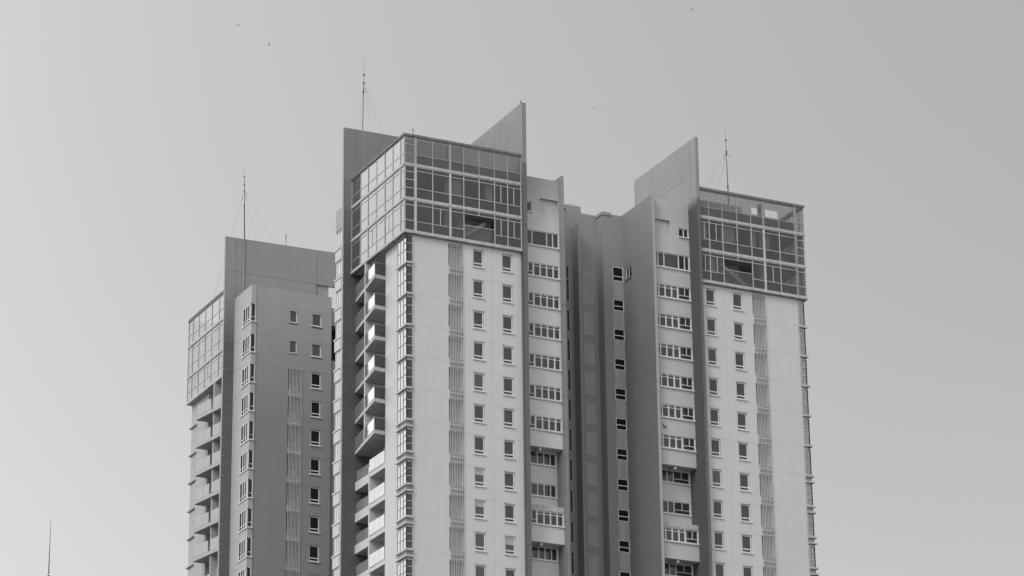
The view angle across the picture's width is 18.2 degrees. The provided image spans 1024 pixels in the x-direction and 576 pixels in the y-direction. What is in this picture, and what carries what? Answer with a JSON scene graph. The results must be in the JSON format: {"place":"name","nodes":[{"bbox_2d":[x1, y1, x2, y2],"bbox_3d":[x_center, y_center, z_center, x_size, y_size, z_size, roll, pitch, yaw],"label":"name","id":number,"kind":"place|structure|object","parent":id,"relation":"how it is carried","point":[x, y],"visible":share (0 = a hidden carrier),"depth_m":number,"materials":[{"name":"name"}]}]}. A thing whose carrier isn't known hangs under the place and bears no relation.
{"place":"outdoors","nodes":[
{"label":"outdoors","id":0,"kind":"place"},
{"bbox_2d":[0,0,1023,575],"label":"sky","id":1,"kind":"structure","parent":0,"point":[131,131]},
{"label":"ground","id":2,"kind":"structure","parent":0,"visible":0},
{"bbox_2d":[185,236,335,575],"bbox_3d":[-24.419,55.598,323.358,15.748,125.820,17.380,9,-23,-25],"label":"apartment building","id":3,"kind":"structure","parent":2,"relation":"on","point":[260,381],"depth_m":331.79,"materials":[{"name":"grey"}]},
{"bbox_2d":[214,176,271,295],"bbox_3d":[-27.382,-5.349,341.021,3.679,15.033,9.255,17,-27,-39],"label":"lightning mast","id":4,"kind":"object","parent":3,"relation":"on","point":[244,217],"visible":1,"depth_m":341.05,"materials":[{"name":"metal"}]},
{"bbox_2d":[239,509,246,530],"bbox_3d":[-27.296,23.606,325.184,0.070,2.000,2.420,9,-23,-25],"label":"corner window","id":5,"kind":"structure","parent":3,"relation":"in","point":[243,515],"depth_m":325.34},
{"bbox_2d":[238,538,247,560],"bbox_3d":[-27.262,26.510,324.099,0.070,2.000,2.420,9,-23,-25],"label":"corner window","id":6,"kind":"structure","parent":3,"relation":"in","point":[242,546],"depth_m":324.23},
{"bbox_2d":[239,479,248,501],"bbox_3d":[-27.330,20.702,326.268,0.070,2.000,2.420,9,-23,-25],"label":"corner window","id":7,"kind":"structure","parent":3,"relation":"in","point":[243,492],"depth_m":326.37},
{"bbox_2d":[240,421,249,444],"bbox_3d":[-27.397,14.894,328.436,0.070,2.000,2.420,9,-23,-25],"label":"corner window","id":8,"kind":"structure","parent":3,"relation":"in","point":[245,430],"depth_m":328.53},
{"bbox_2d":[240,450,249,472],"bbox_3d":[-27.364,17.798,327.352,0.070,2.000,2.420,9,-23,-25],"label":"corner window","id":9,"kind":"structure","parent":3,"relation":"in","point":[244,457],"depth_m":327.49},
{"bbox_2d":[241,392,250,415],"bbox_3d":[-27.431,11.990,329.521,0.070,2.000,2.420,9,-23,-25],"label":"corner window","id":10,"kind":"structure","parent":3,"relation":"in","point":[245,400],"depth_m":329.70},
{"bbox_2d":[242,364,250,386],"bbox_3d":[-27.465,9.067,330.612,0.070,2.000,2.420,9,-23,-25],"label":"corner window","id":11,"kind":"structure","parent":3,"relation":"in","point":[246,376],"depth_m":330.71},
{"bbox_2d":[242,334,251,356],"bbox_3d":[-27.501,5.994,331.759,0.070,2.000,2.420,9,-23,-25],"label":"corner window","id":12,"kind":"structure","parent":3,"relation":"in","point":[246,342],"depth_m":331.92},
{"bbox_2d":[243,304,251,325],"bbox_3d":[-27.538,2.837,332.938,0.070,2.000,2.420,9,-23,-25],"label":"corner window","id":13,"kind":"structure","parent":3,"relation":"in","point":[247,316],"depth_m":333.06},
{"bbox_2d":[288,341,297,354],"bbox_3d":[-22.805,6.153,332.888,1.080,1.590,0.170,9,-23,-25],"label":"window","id":14,"kind":"structure","parent":3,"relation":"in","point":[292,345],"depth_m":332.89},
{"bbox_2d":[308,545,319,562],"bbox_3d":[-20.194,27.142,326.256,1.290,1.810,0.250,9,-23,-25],"label":"window","id":15,"kind":"structure","parent":3,"relation":"in","point":[313,550],"depth_m":326.37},
{"bbox_2d":[309,458,320,475],"bbox_3d":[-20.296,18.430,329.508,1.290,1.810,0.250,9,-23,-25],"label":"window","id":16,"kind":"structure","parent":3,"relation":"in","point":[314,463],"depth_m":329.58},
{"bbox_2d":[309,487,320,504],"bbox_3d":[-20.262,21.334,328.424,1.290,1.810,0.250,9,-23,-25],"label":"window","id":17,"kind":"structure","parent":3,"relation":"in","point":[314,492],"depth_m":328.53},
{"bbox_2d":[309,516,320,533],"bbox_3d":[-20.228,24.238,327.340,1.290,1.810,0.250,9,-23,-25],"label":"window","id":18,"kind":"structure","parent":3,"relation":"in","point":[313,521],"depth_m":327.41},
{"bbox_2d":[310,430,320,446],"bbox_3d":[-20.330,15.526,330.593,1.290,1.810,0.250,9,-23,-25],"label":"window","id":19,"kind":"structure","parent":3,"relation":"in","point":[314,434],"depth_m":330.71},
{"bbox_2d":[310,373,321,389],"bbox_3d":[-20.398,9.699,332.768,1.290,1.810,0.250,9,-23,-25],"label":"window","id":20,"kind":"structure","parent":3,"relation":"in","point":[315,378],"depth_m":332.89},
{"bbox_2d":[310,401,321,418],"bbox_3d":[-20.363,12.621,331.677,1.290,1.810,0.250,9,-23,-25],"label":"window","id":21,"kind":"structure","parent":3,"relation":"in","point":[315,406],"depth_m":331.76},
{"bbox_2d":[311,344,321,357],"bbox_3d":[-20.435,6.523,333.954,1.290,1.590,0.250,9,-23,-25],"label":"window","id":22,"kind":"structure","parent":3,"relation":"in","point":[315,349],"depth_m":334.03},
{"bbox_2d":[311,314,322,327],"bbox_3d":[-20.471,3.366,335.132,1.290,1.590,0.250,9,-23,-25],"label":"window","id":23,"kind":"structure","parent":3,"relation":"in","point":[316,320],"depth_m":335.18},
{"bbox_2d":[331,103,818,575],"bbox_3d":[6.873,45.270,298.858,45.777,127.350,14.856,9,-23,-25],"label":"apartment building","id":24,"kind":"structure","parent":2,"relation":"on","point":[534,376],"depth_m":307.59,"materials":[{"name":"paint"}]},
{"bbox_2d":[334,472,339,491],"bbox_3d":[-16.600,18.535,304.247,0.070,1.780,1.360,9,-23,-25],"label":"bay window","id":25,"kind":"structure","parent":24,"relation":"in","point":[337,477],"depth_m":304.36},
{"bbox_2d":[334,503,339,523],"bbox_3d":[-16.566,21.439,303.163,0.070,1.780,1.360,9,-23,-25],"label":"bay window","id":26,"kind":"structure","parent":24,"relation":"in","point":[337,508],"depth_m":303.32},
{"bbox_2d":[397,235,405,266],"bbox_3d":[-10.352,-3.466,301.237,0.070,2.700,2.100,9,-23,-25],"label":"corner window","id":27,"kind":"structure","parent":24,"relation":"in","point":[401,244],"depth_m":301.41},
{"bbox_2d":[397,266,405,297],"bbox_3d":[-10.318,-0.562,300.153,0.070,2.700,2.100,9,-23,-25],"label":"corner window","id":28,"kind":"structure","parent":24,"relation":"in","point":[401,274],"depth_m":300.30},
{"bbox_2d":[397,297,405,328],"bbox_3d":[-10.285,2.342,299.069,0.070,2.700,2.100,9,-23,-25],"label":"corner window","id":29,"kind":"structure","parent":24,"relation":"in","point":[401,305],"depth_m":299.21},
{"bbox_2d":[397,328,405,359],"bbox_3d":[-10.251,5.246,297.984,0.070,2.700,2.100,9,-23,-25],"label":"corner window","id":30,"kind":"structure","parent":24,"relation":"in","point":[401,336],"depth_m":298.11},
{"bbox_2d":[397,359,405,391],"bbox_3d":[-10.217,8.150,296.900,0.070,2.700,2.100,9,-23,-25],"label":"corner window","id":31,"kind":"structure","parent":24,"relation":"in","point":[401,368],"depth_m":297.02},
{"bbox_2d":[397,391,405,422],"bbox_3d":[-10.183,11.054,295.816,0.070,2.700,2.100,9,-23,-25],"label":"corner window","id":32,"kind":"structure","parent":24,"relation":"in","point":[401,399],"depth_m":295.94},
{"bbox_2d":[397,429,405,454],"bbox_3d":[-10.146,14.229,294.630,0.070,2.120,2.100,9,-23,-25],"label":"corner window","id":33,"kind":"structure","parent":24,"relation":"in","point":[401,437],"depth_m":294.78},
{"bbox_2d":[397,461,405,487],"bbox_3d":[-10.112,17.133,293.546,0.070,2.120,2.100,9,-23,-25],"label":"corner window","id":34,"kind":"structure","parent":24,"relation":"in","point":[401,469],"depth_m":293.71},
{"bbox_2d":[397,493,405,519],"bbox_3d":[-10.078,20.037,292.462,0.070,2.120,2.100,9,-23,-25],"label":"corner window","id":35,"kind":"structure","parent":24,"relation":"in","point":[401,501],"depth_m":292.56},
{"bbox_2d":[397,526,405,552],"bbox_3d":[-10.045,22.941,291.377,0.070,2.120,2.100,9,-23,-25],"label":"corner window","id":36,"kind":"structure","parent":24,"relation":"in","point":[401,534],"depth_m":291.49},
{"bbox_2d":[397,559,405,575],"bbox_3d":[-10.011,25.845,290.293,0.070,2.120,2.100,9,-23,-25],"label":"corner window","id":37,"kind":"structure","parent":24,"relation":"in","point":[401,566],"depth_m":290.43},
{"bbox_2d":[406,234,412,260],"bbox_3d":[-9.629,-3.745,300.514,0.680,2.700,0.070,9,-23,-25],"label":"corner window","id":38,"kind":"structure","parent":24,"relation":"in","point":[409,238],"depth_m":300.52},
{"bbox_2d":[406,265,412,291],"bbox_3d":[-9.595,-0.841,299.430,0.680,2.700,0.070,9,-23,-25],"label":"corner window","id":39,"kind":"structure","parent":24,"relation":"in","point":[409,269],"depth_m":299.42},
{"bbox_2d":[406,296,412,323],"bbox_3d":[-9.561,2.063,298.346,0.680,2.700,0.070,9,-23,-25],"label":"corner window","id":40,"kind":"structure","parent":24,"relation":"in","point":[409,300],"depth_m":298.33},
{"bbox_2d":[406,327,412,354],"bbox_3d":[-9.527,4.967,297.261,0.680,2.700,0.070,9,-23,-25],"label":"corner window","id":41,"kind":"structure","parent":24,"relation":"in","point":[409,331],"depth_m":297.31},
{"bbox_2d":[406,359,412,386],"bbox_3d":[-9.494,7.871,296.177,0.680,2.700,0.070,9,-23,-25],"label":"corner window","id":42,"kind":"structure","parent":24,"relation":"in","point":[409,362],"depth_m":296.23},
{"bbox_2d":[406,390,412,418],"bbox_3d":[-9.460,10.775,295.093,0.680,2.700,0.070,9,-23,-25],"label":"corner window","id":43,"kind":"structure","parent":24,"relation":"in","point":[409,394],"depth_m":295.11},
{"bbox_2d":[406,428,412,450],"bbox_3d":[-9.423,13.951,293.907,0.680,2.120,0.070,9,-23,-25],"label":"corner window","id":44,"kind":"structure","parent":24,"relation":"in","point":[409,432],"depth_m":293.92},
{"bbox_2d":[406,460,412,482],"bbox_3d":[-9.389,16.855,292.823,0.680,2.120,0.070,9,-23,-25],"label":"corner window","id":45,"kind":"structure","parent":24,"relation":"in","point":[409,464],"depth_m":292.85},
{"bbox_2d":[406,493,412,515],"bbox_3d":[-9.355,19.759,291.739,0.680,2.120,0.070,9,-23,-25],"label":"corner window","id":46,"kind":"structure","parent":24,"relation":"in","point":[409,497],"depth_m":291.78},
{"bbox_2d":[406,526,412,547],"bbox_3d":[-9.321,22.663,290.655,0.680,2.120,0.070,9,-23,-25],"label":"corner window","id":47,"kind":"structure","parent":24,"relation":"in","point":[409,529],"depth_m":290.64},
{"bbox_2d":[406,559,412,575],"bbox_3d":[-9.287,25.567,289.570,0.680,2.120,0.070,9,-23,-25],"label":"corner window","id":48,"kind":"structure","parent":24,"relation":"in","point":[409,562],"depth_m":289.65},
{"bbox_2d":[472,249,484,268],"bbox_3d":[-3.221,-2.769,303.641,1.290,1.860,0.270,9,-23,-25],"label":"window","id":49,"kind":"structure","parent":24,"relation":"in","point":[477,254],"depth_m":303.77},
{"bbox_2d":[472,280,484,299],"bbox_3d":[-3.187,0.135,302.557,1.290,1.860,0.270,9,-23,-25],"label":"window","id":50,"kind":"structure","parent":24,"relation":"in","point":[477,285],"depth_m":302.66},
{"bbox_2d":[473,311,484,329],"bbox_3d":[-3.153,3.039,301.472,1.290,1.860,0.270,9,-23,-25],"label":"window","id":51,"kind":"structure","parent":24,"relation":"in","point":[477,316],"depth_m":301.55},
{"bbox_2d":[473,342,485,360],"bbox_3d":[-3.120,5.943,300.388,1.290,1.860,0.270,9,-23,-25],"label":"window","id":52,"kind":"structure","parent":24,"relation":"in","point":[478,348],"depth_m":300.49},
{"bbox_2d":[473,373,485,392],"bbox_3d":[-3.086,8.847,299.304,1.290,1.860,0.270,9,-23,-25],"label":"window","id":53,"kind":"structure","parent":24,"relation":"in","point":[478,378],"depth_m":299.42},
{"bbox_2d":[473,404,485,423],"bbox_3d":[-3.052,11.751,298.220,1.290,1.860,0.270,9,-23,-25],"label":"window","id":54,"kind":"structure","parent":24,"relation":"in","point":[478,409],"depth_m":298.33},
{"bbox_2d":[473,436,485,455],"bbox_3d":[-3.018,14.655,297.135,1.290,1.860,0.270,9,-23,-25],"label":"window","id":55,"kind":"structure","parent":24,"relation":"in","point":[478,441],"depth_m":297.24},
{"bbox_2d":[475,565,484,575],"bbox_3d":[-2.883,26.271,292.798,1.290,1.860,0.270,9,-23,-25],"label":"window","id":56,"kind":"structure","parent":24,"relation":"in","point":[479,570],"depth_m":293.06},
{"bbox_2d":[474,468,486,487],"bbox_3d":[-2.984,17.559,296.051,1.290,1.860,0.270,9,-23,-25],"label":"window","id":57,"kind":"structure","parent":24,"relation":"in","point":[479,474],"depth_m":296.15,"materials":[{"name":"glass"}]},
{"bbox_2d":[474,500,486,519],"bbox_3d":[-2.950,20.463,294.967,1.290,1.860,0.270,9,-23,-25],"label":"window","id":58,"kind":"structure","parent":24,"relation":"in","point":[479,506],"depth_m":295.07,"materials":[{"name":"glass"}]},
{"bbox_2d":[474,532,486,552],"bbox_3d":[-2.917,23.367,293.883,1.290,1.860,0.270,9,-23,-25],"label":"window","id":59,"kind":"structure","parent":24,"relation":"in","point":[479,537],"depth_m":293.99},
{"bbox_2d":[501,254,513,273],"bbox_3d":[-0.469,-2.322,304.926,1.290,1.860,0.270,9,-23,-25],"label":"window","id":60,"kind":"structure","parent":24,"relation":"in","point":[506,259],"depth_m":305.03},
{"bbox_2d":[502,285,513,303],"bbox_3d":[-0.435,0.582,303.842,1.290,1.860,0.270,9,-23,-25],"label":"window","id":61,"kind":"structure","parent":24,"relation":"in","point":[506,290],"depth_m":303.92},
{"bbox_2d":[502,315,514,334],"bbox_3d":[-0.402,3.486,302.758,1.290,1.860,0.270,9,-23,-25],"label":"window","id":62,"kind":"structure","parent":24,"relation":"in","point":[507,324],"depth_m":302.88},
{"bbox_2d":[502,346,514,365],"bbox_3d":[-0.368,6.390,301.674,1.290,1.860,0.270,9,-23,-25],"label":"window","id":63,"kind":"structure","parent":24,"relation":"in","point":[507,351],"depth_m":301.77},
{"bbox_2d":[502,377,514,396],"bbox_3d":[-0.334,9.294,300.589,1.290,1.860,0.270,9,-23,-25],"label":"window","id":64,"kind":"structure","parent":24,"relation":"in","point":[507,382],"depth_m":300.67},
{"bbox_2d":[503,409,515,427],"bbox_3d":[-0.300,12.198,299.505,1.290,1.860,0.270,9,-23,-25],"label":"window","id":65,"kind":"structure","parent":24,"relation":"in","point":[508,415],"depth_m":299.57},
{"bbox_2d":[503,440,515,459],"bbox_3d":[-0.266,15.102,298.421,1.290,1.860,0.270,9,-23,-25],"label":"window","id":66,"kind":"structure","parent":24,"relation":"in","point":[508,445],"depth_m":298.55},
{"bbox_2d":[503,472,515,491],"bbox_3d":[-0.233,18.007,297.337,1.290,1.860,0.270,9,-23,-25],"label":"window","id":67,"kind":"structure","parent":24,"relation":"in","point":[508,477],"depth_m":297.42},
{"bbox_2d":[504,504,516,523],"bbox_3d":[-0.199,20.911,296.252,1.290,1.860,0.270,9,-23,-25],"label":"window","id":68,"kind":"structure","parent":24,"relation":"in","point":[509,510],"depth_m":296.37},
{"bbox_2d":[504,536,516,555],"bbox_3d":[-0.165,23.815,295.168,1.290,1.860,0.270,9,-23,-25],"label":"window","id":69,"kind":"structure","parent":24,"relation":"in","point":[509,541],"depth_m":295.29,"materials":[{"name":"glass"}]},
{"bbox_2d":[530,451,556,467],"bbox_3d":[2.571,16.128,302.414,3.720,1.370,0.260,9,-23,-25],"label":"kitchen window","id":70,"kind":"structure","parent":24,"relation":"in","point":[540,458],"depth_m":302.73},
{"bbox_2d":[527,229,559,249],"bbox_3d":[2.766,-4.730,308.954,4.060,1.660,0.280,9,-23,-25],"label":"wide window","id":71,"kind":"structure","parent":24,"relation":"in","point":[535,238],"depth_m":309.16,"materials":[{"name":"glass"}]},
{"bbox_2d":[528,262,560,280],"bbox_3d":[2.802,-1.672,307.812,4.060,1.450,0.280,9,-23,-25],"label":"kitchen window","id":72,"kind":"structure","parent":24,"relation":"in","point":[534,269],"depth_m":308.03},
{"bbox_2d":[528,292,560,310],"bbox_3d":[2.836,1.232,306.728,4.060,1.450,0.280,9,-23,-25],"label":"kitchen window","id":73,"kind":"structure","parent":24,"relation":"in","point":[534,299],"depth_m":306.90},
{"bbox_2d":[531,482,557,498],"bbox_3d":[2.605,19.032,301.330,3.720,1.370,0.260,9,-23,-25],"label":"kitchen window","id":74,"kind":"structure","parent":24,"relation":"in","point":[537,489],"depth_m":301.63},
{"bbox_2d":[529,322,561,340],"bbox_3d":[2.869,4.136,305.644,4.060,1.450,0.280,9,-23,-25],"label":"kitchen window","id":75,"kind":"structure","parent":24,"relation":"in","point":[535,330],"depth_m":305.85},
{"bbox_2d":[529,353,561,371],"bbox_3d":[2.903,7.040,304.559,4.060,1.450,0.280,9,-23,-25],"label":"kitchen window","id":76,"kind":"structure","parent":24,"relation":"in","point":[545,362],"depth_m":304.73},
{"bbox_2d":[532,546,558,562],"bbox_3d":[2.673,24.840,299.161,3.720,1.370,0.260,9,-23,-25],"label":"kitchen window","id":77,"kind":"structure","parent":24,"relation":"in","point":[541,553],"depth_m":299.42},
{"bbox_2d":[530,384,562,402],"bbox_3d":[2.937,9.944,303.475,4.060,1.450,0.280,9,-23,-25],"label":"kitchen window","id":78,"kind":"structure","parent":24,"relation":"in","point":[539,392],"depth_m":303.70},
{"bbox_2d":[530,415,562,433],"bbox_3d":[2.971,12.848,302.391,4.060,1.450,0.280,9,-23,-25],"label":"kitchen window","id":79,"kind":"structure","parent":24,"relation":"in","point":[539,423],"depth_m":302.58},
{"bbox_2d":[531,510,564,527],"bbox_3d":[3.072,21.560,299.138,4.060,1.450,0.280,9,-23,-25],"label":"kitchen window","id":80,"kind":"structure","parent":24,"relation":"in","point":[544,518],"depth_m":299.35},
{"bbox_2d":[565,266,569,300],"bbox_3d":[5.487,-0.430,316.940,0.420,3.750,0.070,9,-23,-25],"label":"slit window","id":81,"kind":"structure","parent":24,"relation":"in","point":[566,267],"depth_m":316.95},
{"bbox_2d":[612,266,622,281],"bbox_3d":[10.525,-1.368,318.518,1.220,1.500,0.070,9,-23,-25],"label":"window","id":82,"kind":"structure","parent":24,"relation":"in","point":[617,272],"depth_m":318.54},
{"bbox_2d":[613,299,623,311],"bbox_3d":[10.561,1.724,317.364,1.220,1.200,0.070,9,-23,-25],"label":"window","id":83,"kind":"structure","parent":24,"relation":"in","point":[618,305],"depth_m":317.42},
{"bbox_2d":[614,328,624,340],"bbox_3d":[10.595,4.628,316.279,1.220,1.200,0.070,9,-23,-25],"label":"window","id":84,"kind":"structure","parent":24,"relation":"in","point":[619,334],"depth_m":316.33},
{"bbox_2d":[614,358,625,370],"bbox_3d":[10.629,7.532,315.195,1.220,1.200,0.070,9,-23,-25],"label":"window","id":85,"kind":"structure","parent":24,"relation":"in","point":[619,363],"depth_m":315.25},
{"bbox_2d":[615,388,625,400],"bbox_3d":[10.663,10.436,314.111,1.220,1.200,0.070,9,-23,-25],"label":"window","id":86,"kind":"structure","parent":24,"relation":"in","point":[620,394],"depth_m":314.10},
{"bbox_2d":[616,418,626,430],"bbox_3d":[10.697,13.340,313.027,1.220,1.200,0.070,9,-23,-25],"label":"window","id":87,"kind":"structure","parent":24,"relation":"in","point":[621,424],"depth_m":313.03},
{"bbox_2d":[617,448,627,460],"bbox_3d":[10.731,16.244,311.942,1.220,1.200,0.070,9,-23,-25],"label":"window","id":88,"kind":"structure","parent":24,"relation":"in","point":[622,454],"depth_m":311.96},
{"bbox_2d":[617,478,628,490],"bbox_3d":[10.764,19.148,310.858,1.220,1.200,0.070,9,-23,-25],"label":"window","id":89,"kind":"structure","parent":24,"relation":"in","point":[622,484],"depth_m":310.90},
{"bbox_2d":[618,509,628,521],"bbox_3d":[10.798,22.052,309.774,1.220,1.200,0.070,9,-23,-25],"label":"window","id":90,"kind":"structure","parent":24,"relation":"in","point":[623,515],"depth_m":309.76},
{"bbox_2d":[619,540,629,552],"bbox_3d":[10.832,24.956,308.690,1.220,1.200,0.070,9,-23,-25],"label":"window","id":91,"kind":"structure","parent":24,"relation":"in","point":[624,546],"depth_m":308.70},
{"bbox_2d":[656,251,690,271],"bbox_3d":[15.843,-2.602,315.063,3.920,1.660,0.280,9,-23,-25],"label":"wide window","id":92,"kind":"structure","parent":24,"relation":"in","point":[663,260],"depth_m":315.18,"materials":[{"name":"glass"}]},
{"bbox_2d":[657,283,691,301],"bbox_3d":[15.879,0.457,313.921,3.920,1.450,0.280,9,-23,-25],"label":"kitchen window","id":93,"kind":"structure","parent":24,"relation":"in","point":[663,291],"depth_m":314.02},
{"bbox_2d":[658,313,692,331],"bbox_3d":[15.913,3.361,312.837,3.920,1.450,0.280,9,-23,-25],"label":"kitchen window","id":94,"kind":"structure","parent":24,"relation":"in","point":[664,320],"depth_m":312.95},
{"bbox_2d":[658,343,693,361],"bbox_3d":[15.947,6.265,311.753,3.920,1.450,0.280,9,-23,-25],"label":"kitchen window","id":95,"kind":"structure","parent":24,"relation":"in","point":[665,350],"depth_m":311.81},
{"bbox_2d":[662,469,690,485],"bbox_3d":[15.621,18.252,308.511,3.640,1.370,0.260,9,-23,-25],"label":"kitchen window","id":96,"kind":"structure","parent":24,"relation":"in","point":[675,477],"depth_m":308.70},
{"bbox_2d":[659,373,694,391],"bbox_3d":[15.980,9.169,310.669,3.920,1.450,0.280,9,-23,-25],"label":"kitchen window","id":97,"kind":"structure","parent":24,"relation":"in","point":[666,380],"depth_m":310.75,"materials":[{"name":"glass"}]},
{"bbox_2d":[663,500,691,516],"bbox_3d":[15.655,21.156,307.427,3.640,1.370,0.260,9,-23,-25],"label":"kitchen window","id":98,"kind":"structure","parent":24,"relation":"in","point":[669,507],"depth_m":307.58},
{"bbox_2d":[660,403,695,421],"bbox_3d":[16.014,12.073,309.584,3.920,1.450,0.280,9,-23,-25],"label":"kitchen window","id":99,"kind":"structure","parent":24,"relation":"in","point":[666,411],"depth_m":309.68,"materials":[{"name":"glass"}]},
{"bbox_2d":[665,562,691,575],"bbox_3d":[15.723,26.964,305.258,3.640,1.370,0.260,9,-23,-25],"label":"kitchen window","id":100,"kind":"structure","parent":24,"relation":"in","point":[678,569],"depth_m":305.48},
{"bbox_2d":[661,434,696,452],"bbox_3d":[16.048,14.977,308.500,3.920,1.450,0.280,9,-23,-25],"label":"kitchen window","id":101,"kind":"structure","parent":24,"relation":"in","point":[667,441],"depth_m":308.55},
{"bbox_2d":[664,527,699,545],"bbox_3d":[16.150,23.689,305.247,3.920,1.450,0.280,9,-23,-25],"label":"kitchen window","id":102,"kind":"structure","parent":24,"relation":"in","point":[675,535],"depth_m":305.33,"materials":[{"name":"glass"}]},
{"bbox_2d":[705,288,716,306],"bbox_3d":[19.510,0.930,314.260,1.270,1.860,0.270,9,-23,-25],"label":"window","id":103,"kind":"structure","parent":24,"relation":"in","point":[710,293],"depth_m":314.41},
{"bbox_2d":[706,318,717,336],"bbox_3d":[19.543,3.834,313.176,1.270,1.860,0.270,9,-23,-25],"label":"window","id":104,"kind":"structure","parent":24,"relation":"in","point":[711,323],"depth_m":313.34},
{"bbox_2d":[707,348,718,366],"bbox_3d":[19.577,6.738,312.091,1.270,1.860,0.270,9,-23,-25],"label":"window","id":105,"kind":"structure","parent":24,"relation":"in","point":[712,353],"depth_m":312.19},
{"bbox_2d":[708,378,719,396],"bbox_3d":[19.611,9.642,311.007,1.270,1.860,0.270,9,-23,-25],"label":"window","id":106,"kind":"structure","parent":24,"relation":"in","point":[713,383],"depth_m":311.12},
{"bbox_2d":[709,408,720,426],"bbox_3d":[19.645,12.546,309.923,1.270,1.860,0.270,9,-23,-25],"label":"window","id":107,"kind":"structure","parent":24,"relation":"in","point":[714,413],"depth_m":310.06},
{"bbox_2d":[710,439,721,457],"bbox_3d":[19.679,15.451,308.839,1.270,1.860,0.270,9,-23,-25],"label":"window","id":108,"kind":"structure","parent":24,"relation":"in","point":[715,444],"depth_m":308.93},
{"bbox_2d":[712,469,723,488],"bbox_3d":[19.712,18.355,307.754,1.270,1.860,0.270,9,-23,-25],"label":"window","id":109,"kind":"structure","parent":24,"relation":"in","point":[716,474],"depth_m":307.88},
{"bbox_2d":[713,500,724,519],"bbox_3d":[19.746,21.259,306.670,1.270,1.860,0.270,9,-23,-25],"label":"window","id":110,"kind":"structure","parent":24,"relation":"in","point":[717,505],"depth_m":306.75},
{"bbox_2d":[714,531,725,550],"bbox_3d":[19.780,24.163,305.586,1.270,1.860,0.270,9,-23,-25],"label":"window","id":111,"kind":"structure","parent":24,"relation":"in","point":[718,536],"depth_m":305.70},
{"bbox_2d":[715,563,724,575],"bbox_3d":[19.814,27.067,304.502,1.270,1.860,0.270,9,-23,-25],"label":"window","id":112,"kind":"structure","parent":24,"relation":"in","point":[719,567],"depth_m":304.73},
{"bbox_2d":[732,293,743,311],"bbox_3d":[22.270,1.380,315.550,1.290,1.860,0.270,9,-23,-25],"label":"window","id":113,"kind":"structure","parent":24,"relation":"in","point":[737,298],"depth_m":315.64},
{"bbox_2d":[734,322,745,340],"bbox_3d":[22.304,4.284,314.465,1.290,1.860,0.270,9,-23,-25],"label":"window","id":114,"kind":"structure","parent":24,"relation":"in","point":[738,327],"depth_m":314.56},
{"bbox_2d":[735,352,746,370],"bbox_3d":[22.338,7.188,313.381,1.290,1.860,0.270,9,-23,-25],"label":"window","id":115,"kind":"structure","parent":24,"relation":"in","point":[739,357],"depth_m":313.49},
{"bbox_2d":[736,382,747,400],"bbox_3d":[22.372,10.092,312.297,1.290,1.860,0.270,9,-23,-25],"label":"window","id":116,"kind":"structure","parent":24,"relation":"in","point":[740,387],"depth_m":312.42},
{"bbox_2d":[737,412,748,430],"bbox_3d":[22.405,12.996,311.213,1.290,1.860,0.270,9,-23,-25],"label":"window","id":117,"kind":"structure","parent":24,"relation":"in","point":[741,417],"depth_m":311.28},
{"bbox_2d":[738,443,749,461],"bbox_3d":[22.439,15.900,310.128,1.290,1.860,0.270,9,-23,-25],"label":"window","id":118,"kind":"structure","parent":24,"relation":"in","point":[742,447],"depth_m":310.21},
{"bbox_2d":[739,473,750,491],"bbox_3d":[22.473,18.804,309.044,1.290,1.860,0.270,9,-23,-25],"label":"window","id":119,"kind":"structure","parent":24,"relation":"in","point":[743,478],"depth_m":309.16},
{"bbox_2d":[740,504,752,522],"bbox_3d":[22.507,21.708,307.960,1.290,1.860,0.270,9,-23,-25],"label":"window","id":120,"kind":"structure","parent":24,"relation":"in","point":[745,509],"depth_m":308.10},
{"bbox_2d":[742,535,753,553],"bbox_3d":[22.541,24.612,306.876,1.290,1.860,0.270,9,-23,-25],"label":"window","id":121,"kind":"structure","parent":24,"relation":"in","point":[746,540],"depth_m":306.97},
{"bbox_2d":[798,300,804,325],"bbox_3d":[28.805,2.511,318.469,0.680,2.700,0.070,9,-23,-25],"label":"corner window","id":122,"kind":"structure","parent":24,"relation":"in","point":[801,319],"depth_m":318.46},
{"bbox_2d":[799,329,805,354],"bbox_3d":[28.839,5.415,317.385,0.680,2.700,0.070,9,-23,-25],"label":"corner window","id":123,"kind":"structure","parent":24,"relation":"in","point":[802,341],"depth_m":317.42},
{"bbox_2d":[800,359,807,384],"bbox_3d":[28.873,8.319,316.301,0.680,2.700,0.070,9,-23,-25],"label":"corner window","id":124,"kind":"structure","parent":24,"relation":"in","point":[803,363],"depth_m":316.33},
{"bbox_2d":[802,388,808,414],"bbox_3d":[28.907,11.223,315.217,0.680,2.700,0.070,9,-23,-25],"label":"corner window","id":125,"kind":"structure","parent":24,"relation":"in","point":[805,407],"depth_m":315.18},
{"bbox_2d":[803,418,809,444],"bbox_3d":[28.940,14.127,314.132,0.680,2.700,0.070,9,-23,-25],"label":"corner window","id":126,"kind":"structure","parent":24,"relation":"in","point":[806,429],"depth_m":314.18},
{"bbox_2d":[804,448,811,474],"bbox_3d":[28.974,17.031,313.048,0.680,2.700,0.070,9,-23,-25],"label":"corner window","id":127,"kind":"structure","parent":24,"relation":"in","point":[807,452],"depth_m":313.07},
{"bbox_2d":[806,484,812,504],"bbox_3d":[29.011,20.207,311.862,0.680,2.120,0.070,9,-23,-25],"label":"corner window","id":128,"kind":"structure","parent":24,"relation":"in","point":[809,494],"depth_m":311.89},
{"bbox_2d":[807,515,813,535],"bbox_3d":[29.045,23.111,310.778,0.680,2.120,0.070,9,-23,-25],"label":"corner window","id":129,"kind":"structure","parent":24,"relation":"in","point":[810,518],"depth_m":310.82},
{"bbox_2d":[809,546,815,566],"bbox_3d":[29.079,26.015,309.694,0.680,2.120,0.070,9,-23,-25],"label":"corner window","id":130,"kind":"structure","parent":24,"relation":"in","point":[812,560],"depth_m":309.68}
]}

